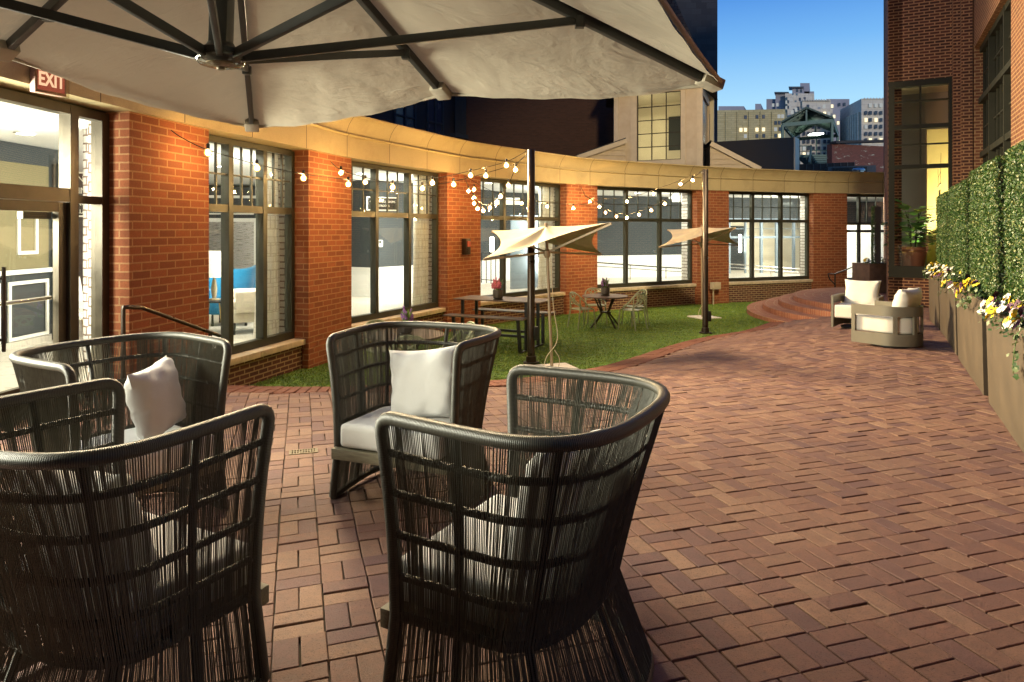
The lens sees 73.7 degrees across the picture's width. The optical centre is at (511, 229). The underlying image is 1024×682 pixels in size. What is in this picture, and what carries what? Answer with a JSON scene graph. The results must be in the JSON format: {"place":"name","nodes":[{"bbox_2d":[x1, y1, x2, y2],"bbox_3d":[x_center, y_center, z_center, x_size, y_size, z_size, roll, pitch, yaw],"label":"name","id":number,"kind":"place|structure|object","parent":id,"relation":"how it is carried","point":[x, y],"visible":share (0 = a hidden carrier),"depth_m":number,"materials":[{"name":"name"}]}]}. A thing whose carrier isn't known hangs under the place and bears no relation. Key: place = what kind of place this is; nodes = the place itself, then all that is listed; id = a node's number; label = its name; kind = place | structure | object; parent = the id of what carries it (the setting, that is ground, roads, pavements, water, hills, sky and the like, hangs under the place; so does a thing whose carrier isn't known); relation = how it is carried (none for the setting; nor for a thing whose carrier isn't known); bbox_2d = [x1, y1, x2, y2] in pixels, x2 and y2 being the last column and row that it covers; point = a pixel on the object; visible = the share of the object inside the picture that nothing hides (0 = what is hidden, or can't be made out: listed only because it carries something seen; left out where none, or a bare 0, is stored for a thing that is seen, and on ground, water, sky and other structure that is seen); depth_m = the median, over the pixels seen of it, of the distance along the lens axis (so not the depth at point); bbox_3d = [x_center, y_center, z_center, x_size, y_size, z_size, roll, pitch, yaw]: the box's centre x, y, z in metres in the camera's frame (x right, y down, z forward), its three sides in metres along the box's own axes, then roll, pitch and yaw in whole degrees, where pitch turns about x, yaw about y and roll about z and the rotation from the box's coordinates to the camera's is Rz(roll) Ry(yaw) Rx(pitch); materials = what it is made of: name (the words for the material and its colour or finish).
{"place":"outdoors","nodes":[
{"label":"outdoors","id":0,"kind":"place"},
{"bbox_2d":[83,129,87,367],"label":"brick column","id":1,"kind":"structure","parent":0,"point":[85,236],"depth_m":8.33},
{"bbox_2d":[249,302,767,386],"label":"lawn","id":2,"kind":"structure","parent":0,"point":[501,359],"depth_m":13.78,"materials":[{"name":"green plant"}]},
{"bbox_2d":[121,305,220,406],"bbox_3d":[-3.611,1.433,7.302,0.086,1.411,1.564,0,0,10],"label":"handrail","id":3,"kind":"object","parent":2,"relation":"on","point":[146,309],"visible":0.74,"depth_m":6.92,"materials":[{"name":"brown metal"}]},
{"bbox_2d":[366,329,443,381],"bbox_3d":[-1.450,1.787,9.250,1.060,0.735,1.060,0,0,-23],"label":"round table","id":4,"kind":"object","parent":2,"relation":"on","point":[420,334],"visible":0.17,"depth_m":9.14,"materials":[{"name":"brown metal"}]},
{"bbox_2d":[400,306,413,334],"bbox_3d":[-1.422,1.220,9.199,0.234,0.396,0.234,0,0,-44],"label":"potted hyacinth","id":5,"kind":"object","parent":4,"relation":"on","point":[406,316],"visible":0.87,"depth_m":9.14,"materials":[{"name":"purple plant"}]},
{"bbox_2d":[442,295,555,352],"bbox_3d":[-0.183,1.752,12.851,1.820,0.905,1.345,0,0,24],"label":"picnic table","id":6,"kind":"object","parent":2,"relation":"on","point":[482,316],"visible":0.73,"depth_m":12.79,"materials":[{"name":"brown wood"}]},
{"bbox_2d":[491,277,502,299],"bbox_3d":[-0.264,1.085,12.666,0.222,0.425,0.232,0,0,-21],"label":"potted hyacinth","id":7,"kind":"object","parent":6,"relation":"on","point":[496,284],"visible":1,"depth_m":12.59,"materials":[{"name":"pink plant"}]},
{"bbox_2d":[523,149,538,364],"bbox_3d":[0.311,0.439,11.100,0.260,3.478,0.260,0,0,0],"label":"light post","id":8,"kind":"object","parent":2,"relation":"on","point":[532,333],"visible":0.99,"depth_m":11.05,"materials":[{"name":"brown metal"}]},
{"bbox_2d":[171,130,525,189],"bbox_3d":[-2.035,-0.948,9.698,5.330,0.704,0.877,0,0,-41],"label":"string light","id":9,"kind":"object","parent":8,"relation":"hanging from","point":[256,167],"visible":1,"depth_m":9.57,"materials":[{"name":"white glass"}]},
{"bbox_2d":[331,154,526,190],"bbox_3d":[-1.361,-0.944,11.104,3.283,0.639,0.399,0,0,0],"label":"string light","id":10,"kind":"object","parent":8,"relation":"hanging from","point":[422,185],"visible":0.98,"depth_m":11.09,"materials":[{"name":"white glass"}]},
{"bbox_2d":[464,158,521,212],"bbox_3d":[-0.409,-0.790,13.094,0.208,0.922,4.223,0,0,-19],"label":"string light","id":11,"kind":"object","parent":8,"relation":"hanging from","point":[500,196],"visible":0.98,"depth_m":13.66,"materials":[{"name":"white glass"}]},
{"bbox_2d":[483,222,611,368],"bbox_3d":[0.541,1.032,10.824,1.912,2.278,1.871,0,0,3],"label":"parasol","id":12,"kind":"object","parent":2,"relation":"on","point":[580,237],"visible":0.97,"depth_m":10.54,"materials":[{"name":"fabric"}]},
{"bbox_2d":[567,292,595,329],"bbox_3d":[1.580,1.834,15.609,0.499,0.847,0.505,0,0,-29],"label":"loop back chair","id":13,"kind":"object","parent":2,"relation":"on","point":[580,308],"visible":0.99,"depth_m":15.51,"materials":[{"name":"green metal"}]},
{"bbox_2d":[584,288,606,324],"bbox_3d":[2.018,1.850,16.572,0.505,0.847,0.499,0,0,-6],"label":"loop back chair","id":14,"kind":"object","parent":2,"relation":"on","point":[588,289],"visible":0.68,"depth_m":16.69,"materials":[{"name":"green plastic"}]},
{"bbox_2d":[582,293,627,328],"bbox_3d":[2.160,1.899,15.850,1.060,0.735,1.060,0,0,0],"label":"round table","id":15,"kind":"object","parent":2,"relation":"on","point":[598,296],"visible":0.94,"depth_m":15.74,"materials":[{"name":"brown metal"}]},
{"bbox_2d":[601,277,609,295],"bbox_3d":[2.158,1.312,15.797,0.213,0.436,0.286,0,0,38],"label":"potted hyacinth","id":16,"kind":"object","parent":15,"relation":"on","point":[605,290],"visible":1,"depth_m":15.73,"materials":[{"name":"purple plant"}]},
{"bbox_2d":[618,293,647,330],"bbox_3d":[2.735,1.831,15.403,0.505,0.847,0.499,0,0,-42],"label":"loop back chair","id":17,"kind":"object","parent":2,"relation":"on","point":[633,309],"visible":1,"depth_m":15.29,"materials":[{"name":"green metal"}]},
{"bbox_2d":[622,289,649,326],"bbox_3d":[2.941,1.844,16.208,0.499,0.847,0.505,0,0,-21],"label":"loop back chair","id":18,"kind":"object","parent":2,"relation":"on","point":[637,300],"visible":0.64,"depth_m":16.22,"materials":[{"name":"green metal"}]},
{"bbox_2d":[658,225,740,319],"bbox_3d":[4.917,1.087,17.693,2.628,2.407,1.820,0,0,0],"label":"parasol","id":19,"kind":"object","parent":2,"relation":"on","point":[716,234],"visible":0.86,"depth_m":17.65,"materials":[{"name":"fabric"}]},
{"bbox_2d":[699,169,711,333],"bbox_3d":[4.177,0.470,14.750,0.260,3.541,0.260,0,0,0],"label":"light post","id":20,"kind":"object","parent":2,"relation":"on","point":[706,315],"visible":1,"depth_m":14.70,"materials":[{"name":"brown metal"}]},
{"bbox_2d":[581,170,701,202],"bbox_3d":[3.090,-0.976,16.865,0.236,0.634,4.704,0,0,-29],"label":"string light","id":21,"kind":"object","parent":20,"relation":"hanging from","point":[653,192],"visible":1,"depth_m":16.42,"materials":[{"name":"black glass"}]},
{"bbox_2d":[587,171,701,219],"bbox_3d":[3.093,-0.762,16.690,0.207,1.026,4.396,0,0,-27],"label":"string light","id":22,"kind":"object","parent":20,"relation":"hanging from","point":[638,214],"visible":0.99,"depth_m":16.71,"materials":[{"name":"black glass"}]},
{"bbox_2d":[747,287,887,321],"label":"brick steps","id":23,"kind":"structure","parent":2,"relation":"on","point":[808,304],"depth_m":17.68,"materials":[{"name":"red brick"}]},
{"bbox_2d":[852,262,885,292],"bbox_3d":[10.338,1.376,19.600,0.736,0.828,0.736,0,0,-10],"label":"planter","id":24,"kind":"object","parent":23,"relation":"on","point":[861,271],"visible":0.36,"depth_m":19.25,"materials":[{"name":"brown wood"}]},
{"bbox_2d":[0,308,1023,681],"bbox_3d":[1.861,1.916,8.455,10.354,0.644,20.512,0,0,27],"label":"brick paving","id":25,"kind":"structure","parent":0,"point":[820,500],"depth_m":3.76,"materials":[{"name":"brick"}]},
{"bbox_2d":[9,332,231,509],"bbox_3d":[-2.263,1.178,3.951,0.827,1.022,0.994,0,0,33],"label":"cord lounge chair","id":26,"kind":"object","parent":25,"relation":"on","point":[205,398],"visible":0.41,"depth_m":4.15,"materials":[{"name":"black metal"}]},
{"bbox_2d":[124,356,186,439],"bbox_3d":[-2.076,0.990,3.985,0.170,0.420,0.460,-12,3,-2],"label":"back pillow","id":27,"kind":"object","parent":26,"relation":"on","point":[155,403],"visible":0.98,"depth_m":3.84,"materials":[{"name":"grey fabric"}]},
{"bbox_2d":[0,378,274,681],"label":"cord lounge chair","id":28,"kind":"object","parent":25,"relation":"on","point":[208,578],"visible":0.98,"depth_m":2.09,"materials":[{"name":"black metal"}]},
{"bbox_2d":[13,470,160,590],"bbox_3d":[-1.405,1.003,2.256,0.500,0.460,0.170,-5,12,20],"label":"back pillow","id":29,"kind":"object","parent":28,"relation":"on","point":[98,524],"visible":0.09,"depth_m":2.16,"materials":[{"name":"grey fabric"}]},
{"bbox_2d":[289,448,317,454],"bbox_3d":[-1.592,1.698,5.210,0.209,0.013,0.100,0,0,-17],"label":"floor drain","id":30,"kind":"object","parent":25,"relation":"on","point":[308,451],"visible":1,"depth_m":5.20,"materials":[{"name":"beige metal"}]},
{"bbox_2d":[0,0,725,131],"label":"cantilever parasol","id":31,"kind":"object","parent":25,"relation":"on","point":[252,65],"visible":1,"depth_m":3.25,"materials":[{"name":"fabric"}]},
{"bbox_2d":[326,321,500,507],"bbox_3d":[-0.590,1.163,4.422,0.995,1.022,0.827,0,0,21],"label":"cord lounge chair","id":32,"kind":"object","parent":25,"relation":"on","point":[354,430],"visible":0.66,"depth_m":4.30,"materials":[{"name":"black metal"}]},
{"bbox_2d":[389,345,456,416],"bbox_3d":[-0.557,0.984,4.368,0.500,0.460,0.170,-7,-16,15],"label":"back pillow","id":33,"kind":"object","parent":32,"relation":"on","point":[421,381],"visible":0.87,"depth_m":4.29,"materials":[{"name":"grey fabric"}]},
{"bbox_2d":[0,61,883,419],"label":"curved building","id":34,"kind":"structure","parent":25,"relation":"on","point":[152,177],"depth_m":11.58,"materials":[{"name":"brick"}]},
{"bbox_2d":[0,141,58,351],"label":"lobby partition","id":35,"kind":"object","parent":34,"relation":"on","point":[26,253],"visible":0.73,"depth_m":9.92,"materials":[{"name":"glass"}]},
{"bbox_2d":[0,199,65,419],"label":"door","id":36,"kind":"structure","parent":34,"relation":"in","point":[58,209],"depth_m":6.57,"materials":[{"name":"brown metal"}]},
{"bbox_2d":[30,66,65,96],"bbox_3d":[-4.151,-1.298,5.997,0.340,0.260,0.300,0,0,21],"label":"exit sign","id":37,"kind":"object","parent":34,"relation":"attached to","point":[43,82],"visible":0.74,"depth_m":5.90,"materials":[{"name":"red plastic"}]},
{"bbox_2d":[79,276,82,329],"bbox_3d":[-6.918,1.228,10.826,0.751,0.928,0.644,0,0,20],"label":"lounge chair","id":38,"kind":"object","parent":34,"relation":"on","point":[80,303],"visible":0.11,"depth_m":11.11,"materials":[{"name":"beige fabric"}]},
{"bbox_2d":[209,299,220,318],"bbox_3d":[-4.886,1.423,11.200,0.550,0.537,0.450,0,0,0],"label":"side table","id":39,"kind":"object","parent":34,"relation":"on","point":[216,301],"visible":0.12,"depth_m":11.03,"materials":[{"name":"black metal"}]},
{"bbox_2d":[209,251,220,300],"bbox_3d":[-4.886,0.755,11.200,0.400,0.800,0.400,0,0,0],"label":"table lamp","id":40,"kind":"object","parent":39,"relation":"on","point":[214,264],"visible":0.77,"depth_m":11.05,"materials":[{"name":"white fabric"}]},
{"bbox_2d":[209,187,255,268],"bbox_3d":[-7.752,0.265,18.659,6.400,2.850,0.280,0,0,-12],"label":"window","id":41,"kind":"structure","parent":34,"relation":"on","point":[244,240],"depth_m":18.65,"materials":[{"name":"metal"}]},
{"bbox_2d":[209,222,220,250],"bbox_3d":[-8.074,0.740,18.529,0.677,1.900,0.040,0,0,-12],"label":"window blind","id":42,"kind":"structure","parent":41,"relation":"in","point":[214,227],"depth_m":18.51,"materials":[{"name":"grey fabric"}]},
{"bbox_2d":[234,222,253,268],"bbox_3d":[-7.406,0.740,18.671,0.677,1.900,0.040,0,0,-12],"label":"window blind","id":43,"kind":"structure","parent":41,"relation":"in","point":[243,231],"depth_m":18.67,"materials":[{"name":"fabric"}]},
{"bbox_2d":[209,265,255,325],"bbox_3d":[-4.997,1.142,12.267,1.009,1.096,0.754,0,0,-8],"label":"wing chair","id":44,"kind":"object","parent":34,"relation":"on","point":[245,278],"visible":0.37,"depth_m":12.42,"materials":[{"name":"blue fabric"}]},
{"bbox_2d":[234,288,254,334],"bbox_3d":[-4.327,1.225,11.319,0.737,0.930,0.750,0,0,-30],"label":"armchair","id":45,"kind":"object","parent":34,"relation":"on","point":[244,304],"visible":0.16,"depth_m":10.95,"materials":[{"name":"beige fabric"}]},
{"bbox_2d":[209,135,294,354],"bbox_3d":[-3.766,0.240,9.629,0.131,2.920,2.245,0,0,16],"label":"window","id":46,"kind":"structure","parent":34,"relation":"in","point":[227,208],"depth_m":9.93,"materials":[{"name":"black metal"}]},
{"bbox_2d":[253,151,279,338],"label":"brick wall","id":47,"kind":"structure","parent":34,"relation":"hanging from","point":[273,280],"depth_m":10.53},
{"bbox_2d":[366,197,395,210],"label":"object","id":48,"kind":"object","parent":34,"relation":"hanging from","point":[391,203],"visible":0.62,"depth_m":14.22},
{"bbox_2d":[351,162,437,323],"bbox_3d":[-2.385,0.240,13.524,0.131,2.920,3.306,0,0,26],"label":"window","id":49,"kind":"structure","parent":34,"relation":"in","point":[374,214],"depth_m":13.65,"materials":[{"name":"black metal"}]},
{"bbox_2d":[412,175,429,304],"bbox_3d":[-1.998,0.220,14.823,0.129,2.880,0.630,0,0,26],"label":"curtain","id":50,"kind":"object","parent":34,"relation":"hanging from","point":[420,257],"visible":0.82,"depth_m":14.79,"materials":[{"name":"beige fabric"}]},
{"bbox_2d":[462,238,470,254],"bbox_3d":[-1.008,0.380,15.223,0.140,0.360,0.180,0,0,33],"label":"alarm box","id":51,"kind":"object","parent":34,"relation":"attached to","point":[466,246],"visible":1,"depth_m":15.16,"materials":[{"name":"brown metal"}]},
{"bbox_2d":[481,178,559,296],"bbox_3d":[0.147,0.240,17.417,0.131,2.920,3.521,0,0,40],"label":"window","id":52,"kind":"structure","parent":34,"relation":"in","point":[502,217],"depth_m":17.26,"materials":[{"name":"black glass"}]},
{"bbox_2d":[537,186,553,288],"bbox_3d":[0.897,0.220,18.648,0.129,2.880,0.670,0,0,40],"label":"curtain","id":53,"kind":"object","parent":34,"relation":"hanging from","point":[542,279],"visible":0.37,"depth_m":18.61,"materials":[{"name":"beige fabric"}]},
{"bbox_2d":[597,268,681,277],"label":"ramp wall","id":54,"kind":"structure","parent":34,"relation":"on","point":[609,273],"depth_m":24.14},
{"bbox_2d":[597,262,681,271],"bbox_3d":[4.656,1.610,23.317,4.230,1.097,0.076,0,0,-19],"label":"railing","id":55,"kind":"object","parent":34,"relation":"on","point":[637,265],"visible":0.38,"depth_m":23.16,"materials":[{"name":"grey metal"}]},
{"bbox_2d":[597,187,691,287],"bbox_3d":[3.949,0.240,20.632,4.030,2.920,0.131,0,0,-31],"label":"window","id":56,"kind":"structure","parent":34,"relation":"in","point":[659,220],"depth_m":20.82,"materials":[{"name":"black metal"}]},
{"bbox_2d":[606,0,717,165],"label":"clapboard turret","id":57,"kind":"object","parent":34,"relation":"on","point":[674,127],"visible":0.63,"depth_m":26.30,"materials":[{"name":"beige wood"}]},
{"bbox_2d":[576,138,626,160],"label":"gable end","id":58,"kind":"structure","parent":57,"relation":"attached to","point":[615,150],"depth_m":25.76,"materials":[{"name":"beige wood"}]},
{"bbox_2d":[637,90,680,160],"bbox_3d":[5.528,-3.875,25.671,1.669,2.550,0.050,0,0,27],"label":"window","id":59,"kind":"structure","parent":57,"relation":"in","point":[666,105],"depth_m":25.61,"materials":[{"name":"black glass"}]},
{"bbox_2d":[669,116,679,150],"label":"far window","id":60,"kind":"structure","parent":57,"relation":"in","point":[674,124],"depth_m":28.41,"materials":[{"name":"glass"}]},
{"bbox_2d":[703,99,707,165],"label":"side window","id":61,"kind":"structure","parent":57,"relation":"in","point":[705,108],"depth_m":26.81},
{"bbox_2d":[706,140,761,168],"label":"gable end","id":62,"kind":"structure","parent":57,"relation":"attached to","point":[717,155],"depth_m":25.44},
{"bbox_2d":[715,137,798,169],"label":"dark parapet","id":63,"kind":"structure","parent":34,"relation":"on","point":[778,153],"depth_m":30.00,"materials":[{"name":"black concrete"}]},
{"bbox_2d":[729,197,799,272],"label":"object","id":64,"kind":"object","parent":34,"relation":"on","point":[765,244],"visible":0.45,"depth_m":27.16,"materials":[{"name":"glass"}]},
{"bbox_2d":[731,226,743,269],"bbox_3d":[9.336,0.770,28.453,0.850,1.840,0.045,0,0,-16],"label":"door","id":65,"kind":"structure","parent":64,"relation":"in","point":[737,257],"depth_m":28.45,"materials":[{"name":"glass"}]},
{"bbox_2d":[729,192,808,281],"bbox_3d":[8.522,0.240,22.886,3.584,2.920,0.131,0,0,-21],"label":"window","id":66,"kind":"structure","parent":34,"relation":"in","point":[751,220],"depth_m":23.03,"materials":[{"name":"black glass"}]},
{"bbox_2d":[799,162,854,170],"bbox_3d":[15.359,-2.481,33.583,2.967,1.562,1.235,0,0,0],"label":"air handler","id":67,"kind":"object","parent":34,"relation":"on","point":[816,167],"visible":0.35,"depth_m":33.00,"materials":[{"name":"metal"}]},
{"bbox_2d":[824,165,875,171],"bbox_3d":[15.840,-2.337,32.028,2.510,1.273,1.145,0,0,0],"label":"condenser unit","id":68,"kind":"object","parent":34,"relation":"on","point":[869,168],"visible":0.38,"depth_m":31.50,"materials":[{"name":"black metal"}]},
{"bbox_2d":[847,194,883,262],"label":"window","id":69,"kind":"structure","parent":34,"relation":"in","point":[858,223],"depth_m":23.86,"materials":[{"name":"black metal"}]},
{"bbox_2d":[181,322,783,394],"bbox_3d":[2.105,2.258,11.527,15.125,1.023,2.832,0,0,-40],"label":"brick curb","id":70,"kind":"structure","parent":25,"relation":"on","point":[644,358],"depth_m":9.45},
{"bbox_2d":[375,364,669,681],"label":"cord lounge chair","id":71,"kind":"object","parent":25,"relation":"on","point":[457,584],"visible":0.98,"depth_m":2.14,"materials":[{"name":"grey wicker"}]},
{"bbox_2d":[502,428,603,576],"bbox_3d":[0.162,0.952,2.416,0.170,0.460,0.500,18,3,30],"label":"back pillow","id":72,"kind":"object","parent":71,"relation":"on","point":[542,501],"visible":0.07,"depth_m":2.24,"materials":[{"name":"grey fabric"}]},
{"bbox_2d":[831,279,883,328],"bbox_3d":[6.160,1.324,12.100,0.750,0.839,0.800,0,0,38],"label":"swivel armchair","id":73,"kind":"object","parent":25,"relation":"on","point":[862,292],"visible":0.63,"depth_m":12.12,"materials":[{"name":"beige fabric"}]},
{"bbox_2d":[851,287,923,347],"bbox_3d":[5.520,1.252,9.930,0.750,0.839,0.800,0,0,-37],"label":"swivel armchair","id":74,"kind":"object","parent":25,"relation":"on","point":[894,323],"visible":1,"depth_m":9.66,"materials":[{"name":"beige metal"}]},
{"bbox_2d":[928,270,939,329],"bbox_3d":[7.875,1.272,12.301,0.500,1.055,2.330,0,0,28],"label":"planter","id":75,"kind":"object","parent":25,"relation":"on","point":[934,310],"visible":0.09,"depth_m":12.22,"materials":[{"name":"wood"}]},
{"bbox_2d":[935,190,950,270],"bbox_3d":[7.836,0.123,12.321,0.220,1.585,2.088,0,0,28],"label":"hedge panel","id":76,"kind":"object","parent":75,"relation":"in","point":[942,231],"visible":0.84,"depth_m":12.04,"materials":[{"name":"green plant"}]},
{"bbox_2d":[939,274,958,355],"bbox_3d":[6.683,1.203,10.053,0.500,0.976,2.560,0,0,28],"label":"planter","id":77,"kind":"object","parent":25,"relation":"on","point":[948,316],"visible":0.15,"depth_m":9.86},
{"bbox_2d":[947,178,971,282],"bbox_3d":[6.646,0.093,10.076,0.222,1.584,2.320,0,0,28],"label":"hedge panel","id":78,"kind":"object","parent":77,"relation":"in","point":[958,223],"visible":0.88,"depth_m":9.67,"materials":[{"name":"green plant"}]},
{"bbox_2d":[884,0,1023,307],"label":"brick building","id":79,"kind":"structure","parent":25,"relation":"on","point":[954,91],"depth_m":16.37,"materials":[{"name":"red brick"}]},
{"bbox_2d":[880,199,936,265],"bbox_3d":[9.990,0.185,17.061,1.412,1.934,1.441,0,0,0],"label":"potted fig","id":80,"kind":"object","parent":79,"relation":"on","point":[913,256],"visible":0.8,"depth_m":16.81,"materials":[{"name":"plant"}]},
{"bbox_2d":[888,77,951,277],"bbox_3d":[9.882,-1.221,16.556,1.313,4.785,0.230,0,0,28],"label":"tower window","id":81,"kind":"structure","parent":79,"relation":"in","point":[893,271],"depth_m":16.61,"materials":[{"name":"black metal"}]},
{"bbox_2d":[978,0,1010,163],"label":"industrial window","id":82,"kind":"structure","parent":79,"relation":"in","point":[995,48],"depth_m":13.78,"materials":[{"name":"black glass"}]},
{"bbox_2d":[956,285,1006,395],"bbox_3d":[5.451,1.202,7.729,0.500,0.975,2.380,0,0,28],"label":"planter","id":83,"kind":"object","parent":25,"relation":"on","point":[972,343],"visible":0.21,"depth_m":7.43,"materials":[{"name":"wood"}]},
{"bbox_2d":[954,277,982,300],"bbox_3d":[5.294,0.703,7.861,0.337,0.273,0.551,0,0,28],"label":"pansy plant","id":84,"kind":"object","parent":83,"relation":"in","point":[972,282],"visible":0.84,"depth_m":7.92,"materials":[{"name":"yellow plant"}]},
{"bbox_2d":[968,155,1008,301],"bbox_3d":[5.411,0.062,7.750,0.221,1.645,2.136,0,0,28],"label":"hedge panel","id":85,"kind":"object","parent":83,"relation":"in","point":[987,256],"visible":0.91,"depth_m":7.26,"materials":[{"name":"green plant"}]},
{"bbox_2d":[986,305,1023,452],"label":"planter","id":86,"kind":"object","parent":25,"relation":"on","point":[1006,394],"visible":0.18,"depth_m":5.59,"materials":[{"name":"wood"}]},
{"bbox_2d":[977,291,1016,322],"bbox_3d":[4.362,0.706,6.087,0.335,0.280,0.572,0,0,28],"label":"pansy plant","id":87,"kind":"object","parent":86,"relation":"in","point":[989,301],"visible":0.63,"depth_m":6.22,"materials":[{"name":"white plant"}]},
{"bbox_2d":[984,299,1023,329],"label":"pansy plant","id":88,"kind":"object","parent":86,"relation":"in","point":[999,308],"visible":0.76,"depth_m":5.68,"materials":[{"name":"yellow plant"}]},
{"bbox_2d":[997,306,1023,336],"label":"pansy plant","id":89,"kind":"object","parent":86,"relation":"in","point":[1012,316],"visible":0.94,"depth_m":5.24,"materials":[{"name":"yellow plant"}]},
{"bbox_2d":[1002,140,1023,311],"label":"hedge panel","id":90,"kind":"object","parent":86,"relation":"in","point":[1013,203],"visible":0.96,"depth_m":5.90,"materials":[{"name":"green plant"}]},
{"bbox_2d":[1006,328,1023,379],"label":"ivy plant","id":91,"kind":"object","parent":86,"relation":"in","point":[1015,368],"visible":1,"depth_m":4.92,"materials":[{"name":"green plant"}]},
{"bbox_2d":[510,215,537,288],"bbox_3d":[0.369,0.640,19.573,0.950,2.100,0.115,0,0,-35],"label":"interior door","id":92,"kind":"structure","parent":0,"point":[518,272],"depth_m":19.49,"materials":[{"name":"grey glass"}]},
{"bbox_2d":[510,215,537,288],"bbox_3d":[0.369,0.640,19.574,0.950,2.100,0.115,0,0,-35],"label":"door leaf","id":93,"kind":"structure","parent":92,"relation":"in","point":[518,265],"depth_m":19.50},
{"bbox_2d":[717,0,883,109],"label":"sky","id":94,"kind":"structure","parent":0,"point":[765,47],"materials":[{"name":"blue"}]},
{"bbox_2d":[791,99,832,163],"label":"grey stone block","id":95,"kind":"structure","parent":0,"point":[822,106],"depth_m":168.00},
{"bbox_2d":[871,206,880,263],"bbox_3d":[10.412,0.143,19.546,0.263,1.668,0.981,0,0,28],"label":"hedge panel","id":96,"kind":"object","parent":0,"point":[876,231],"visible":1,"depth_m":19.13,"materials":[{"name":"green plant"}]},
{"label":"ground","id":97,"kind":"structure","parent":0,"visible":0},
{"bbox_2d":[366,96,612,156],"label":"dark brick block","id":98,"kind":"structure","parent":97,"relation":"on","point":[569,126],"depth_m":30.49,"materials":[{"name":"brick"}]},
{"bbox_2d":[393,103,416,128],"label":"window","id":99,"kind":"structure","parent":98,"relation":"in","point":[406,116],"depth_m":27.78,"materials":[{"name":"glass"}]},
{"bbox_2d":[426,99,443,134],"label":"window","id":100,"kind":"structure","parent":98,"relation":"in","point":[434,107],"depth_m":29.34,"materials":[{"name":"glass"}]},
{"bbox_2d":[676,0,716,141],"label":"concrete tower","id":101,"kind":"structure","parent":97,"relation":"on","point":[700,17],"depth_m":40.00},
{"bbox_2d":[717,104,789,141],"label":"yellow brick block","id":102,"kind":"structure","parent":97,"relation":"on","point":[735,123],"depth_m":112.00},
{"bbox_2d":[766,83,813,116],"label":"stepped stone tower","id":103,"kind":"structure","parent":97,"relation":"on","point":[785,100],"depth_m":191.59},
{"bbox_2d":[781,107,838,163],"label":"steel shelter","id":104,"kind":"object","parent":97,"relation":"on","point":[799,122],"visible":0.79,"depth_m":48.99,"materials":[{"name":"green metal"}]},
{"bbox_2d":[827,99,848,140],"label":"dusky block","id":105,"kind":"structure","parent":97,"relation":"on","point":[837,105],"depth_m":205.00,"materials":[{"name":"grey concrete"}]},
{"bbox_2d":[827,140,883,171],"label":"peeling wall","id":106,"kind":"structure","parent":97,"relation":"on","point":[843,151],"depth_m":40.53,"materials":[{"name":"brick"}]},
{"bbox_2d":[840,98,883,145],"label":"grey stone building","id":107,"kind":"structure","parent":97,"relation":"on","point":[861,119],"depth_m":150.00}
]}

